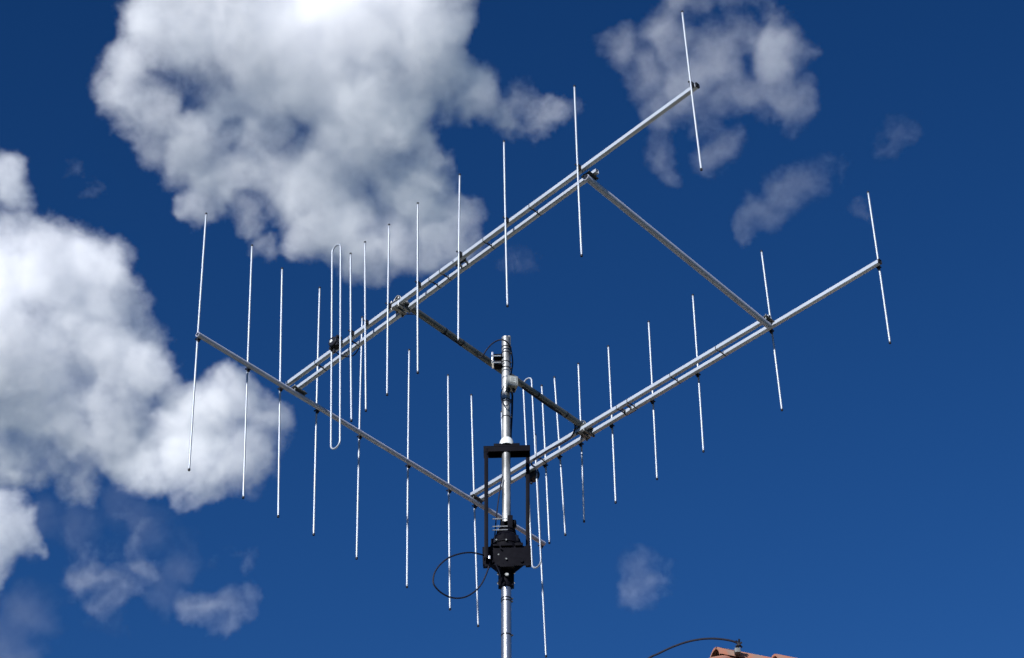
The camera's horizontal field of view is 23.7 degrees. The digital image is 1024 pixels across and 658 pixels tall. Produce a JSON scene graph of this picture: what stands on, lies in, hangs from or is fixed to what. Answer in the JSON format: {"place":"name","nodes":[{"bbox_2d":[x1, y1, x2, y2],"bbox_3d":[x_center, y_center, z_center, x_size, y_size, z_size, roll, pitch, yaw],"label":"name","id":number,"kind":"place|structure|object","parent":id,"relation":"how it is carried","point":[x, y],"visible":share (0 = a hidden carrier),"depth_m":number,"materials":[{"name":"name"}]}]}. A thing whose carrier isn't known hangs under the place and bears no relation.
{"place":"outdoors","nodes":[
{"label":"outdoors","id":0,"kind":"place"},
{"bbox_2d":[0,0,1023,657],"label":"sky","id":1,"kind":"structure","parent":0,"point":[879,513],"materials":[{"name":"blue"}]},
{"label":"ground","id":2,"kind":"structure","parent":0,"visible":0},
{"bbox_2d":[501,586,512,657],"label":"pole","id":3,"kind":"object","parent":2,"relation":"on","point":[506,630],"visible":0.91,"depth_m":10.05,"materials":[{"name":"metal"}]},
{"bbox_2d":[488,515,522,589],"bbox_3d":[-0.026,0.929,10.274,0.140,0.359,0.195,-5,-38,4],"label":"antenna rotator","id":4,"kind":"object","parent":3,"relation":"attached to","point":[505,534],"visible":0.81,"depth_m":10.27,"materials":[{"name":"black paint"}]},
{"bbox_2d":[501,335,511,525],"bbox_3d":[-0.016,0.425,10.741,0.049,1.063,0.104,-31,-47,32],"label":"mast","id":5,"kind":"object","parent":4,"relation":"attached to","point":[506,368],"visible":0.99,"depth_m":10.70,"materials":[{"name":"metal"}]},
{"bbox_2d":[477,339,512,374],"bbox_3d":[-0.066,0.146,10.926,0.164,0.210,0.096,5,-39,-9],"label":"coax cable","id":6,"kind":"object","parent":5,"relation":"attached to","point":[493,343],"visible":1,"depth_m":10.96,"materials":[{"name":"black rubber"}]},
{"bbox_2d":[491,352,501,369],"bbox_3d":[-0.068,0.135,10.932,0.050,0.128,0.122,-4,-38,2],"label":"mast bracket","id":7,"kind":"object","parent":5,"relation":"attached to","point":[496,359],"visible":1,"depth_m":10.93,"materials":[{"name":"silver metal"}]},
{"bbox_2d":[390,295,594,440],"bbox_3d":[-0.074,0.180,11.054,0.076,0.124,1.311,-31,-46,31],"label":"cross boom","id":8,"kind":"object","parent":7,"relation":"attached to","point":[468,347],"visible":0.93,"depth_m":10.99,"materials":[{"name":"metal"}]},
{"bbox_2d":[406,313,461,345],"bbox_3d":[-0.373,-0.020,10.863,0.362,0.092,0.036,20,-43,-25],"label":"coax cable","id":9,"kind":"object","parent":8,"relation":"attached to","point":[442,333],"visible":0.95,"depth_m":10.87,"materials":[{"name":"black rubber"}]},
{"bbox_2d":[286,10,702,449],"bbox_3d":[-0.134,-0.310,10.406,2.460,1.183,0.119,-31,-47,32],"label":"yagi antenna","id":10,"kind":"object","parent":8,"relation":"attached to","point":[337,343],"visible":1,"depth_m":10.51,"materials":[{"name":"metal"}]},
{"bbox_2d":[188,213,546,657],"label":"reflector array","id":11,"kind":"object","parent":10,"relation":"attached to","point":[296,391],"visible":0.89,"depth_m":11.16,"materials":[{"name":"aluminium"},{"name":"black plastic"}]},
{"bbox_2d":[522,388,575,465],"bbox_3d":[0.183,0.458,11.370,0.230,0.083,0.600,-4,-38,2],"label":"coax cable","id":12,"kind":"object","parent":8,"relation":"attached to","point":[537,398],"visible":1,"depth_m":11.37,"materials":[{"name":"black rubber"}]},
{"bbox_2d":[470,191,890,568],"bbox_3d":[0.709,0.275,11.149,2.422,1.108,0.119,-31,-47,32],"label":"yagi antenna","id":13,"kind":"object","parent":8,"relation":"attached to","point":[534,471],"visible":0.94,"depth_m":11.21,"materials":[{"name":"metal"}]},
{"bbox_2d":[581,170,774,328],"bbox_3d":[0.725,-0.328,10.486,0.048,0.156,1.231,-31,-47,32],"label":"cross brace","id":14,"kind":"object","parent":13,"relation":"attached to","point":[591,179],"visible":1,"depth_m":10.45,"materials":[{"name":"silver metal"}]},
{"bbox_2d":[494,476,502,542],"bbox_3d":[-0.062,0.768,10.382,0.016,0.371,0.068,-31,-47,32],"label":"coax cable","id":15,"kind":"object","parent":5,"relation":"attached to","point":[497,508],"visible":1,"depth_m":10.39,"materials":[{"name":"black rubber"}]},
{"bbox_2d":[501,385,508,405],"bbox_3d":[-0.036,0.302,10.794,0.030,0.117,0.030,-31,-47,32],"label":"coax cable","id":16,"kind":"object","parent":5,"relation":"attached to","point":[501,397],"visible":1,"depth_m":10.79,"materials":[{"name":"black rubber"}]},
{"bbox_2d":[505,375,517,392],"bbox_3d":[-0.002,0.249,10.815,0.047,0.071,0.053,8,-39,-12],"label":"junction box","id":17,"kind":"object","parent":5,"relation":"attached to","point":[511,383],"visible":1,"depth_m":10.80,"materials":[{"name":"grey plastic"}]},
{"bbox_2d":[510,392,512,437],"bbox_3d":[0.000,0.393,10.774,0.023,0.282,0.044,7,-39,-11],"label":"coax cable","id":18,"kind":"object","parent":5,"relation":"attached to","point":[511,421],"visible":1,"depth_m":10.80,"materials":[{"name":"black rubber"}]},
{"bbox_2d":[482,436,530,568],"bbox_3d":[-0.009,0.745,10.432,0.284,0.732,0.190,13,-40,-18],"label":"rotator cage","id":19,"kind":"object","parent":4,"relation":"attached to","point":[506,556],"visible":1,"depth_m":10.30,"materials":[{"name":"black paint"}]},
{"bbox_2d":[432,552,490,598],"bbox_3d":[-0.204,1.001,9.999,0.007,0.304,0.345,-31,-47,32],"label":"coax cable","id":20,"kind":"object","parent":19,"relation":"attached to","point":[437,589],"visible":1,"depth_m":9.96,"materials":[{"name":"black rubber"}]},
{"bbox_2d":[710,647,794,657],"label":"house","id":21,"kind":"structure","parent":2,"relation":"on","point":[718,652],"depth_m":14.80,"materials":[{"name":"ceramic"}]},
{"bbox_2d":[734,639,742,655],"bbox_3d":[1.369,1.923,14.758,0.052,0.084,0.071,-1,-38,-1],"label":"cable anchor","id":22,"kind":"object","parent":21,"relation":"attached to","point":[737,650],"visible":1,"depth_m":14.74,"materials":[{"name":"metal"}]},
{"bbox_2d":[648,637,736,657],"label":"overhead cable","id":23,"kind":"object","parent":22,"relation":"attached to","point":[681,643],"visible":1,"depth_m":14.78,"materials":[{"name":"black rubber"}]}
]}

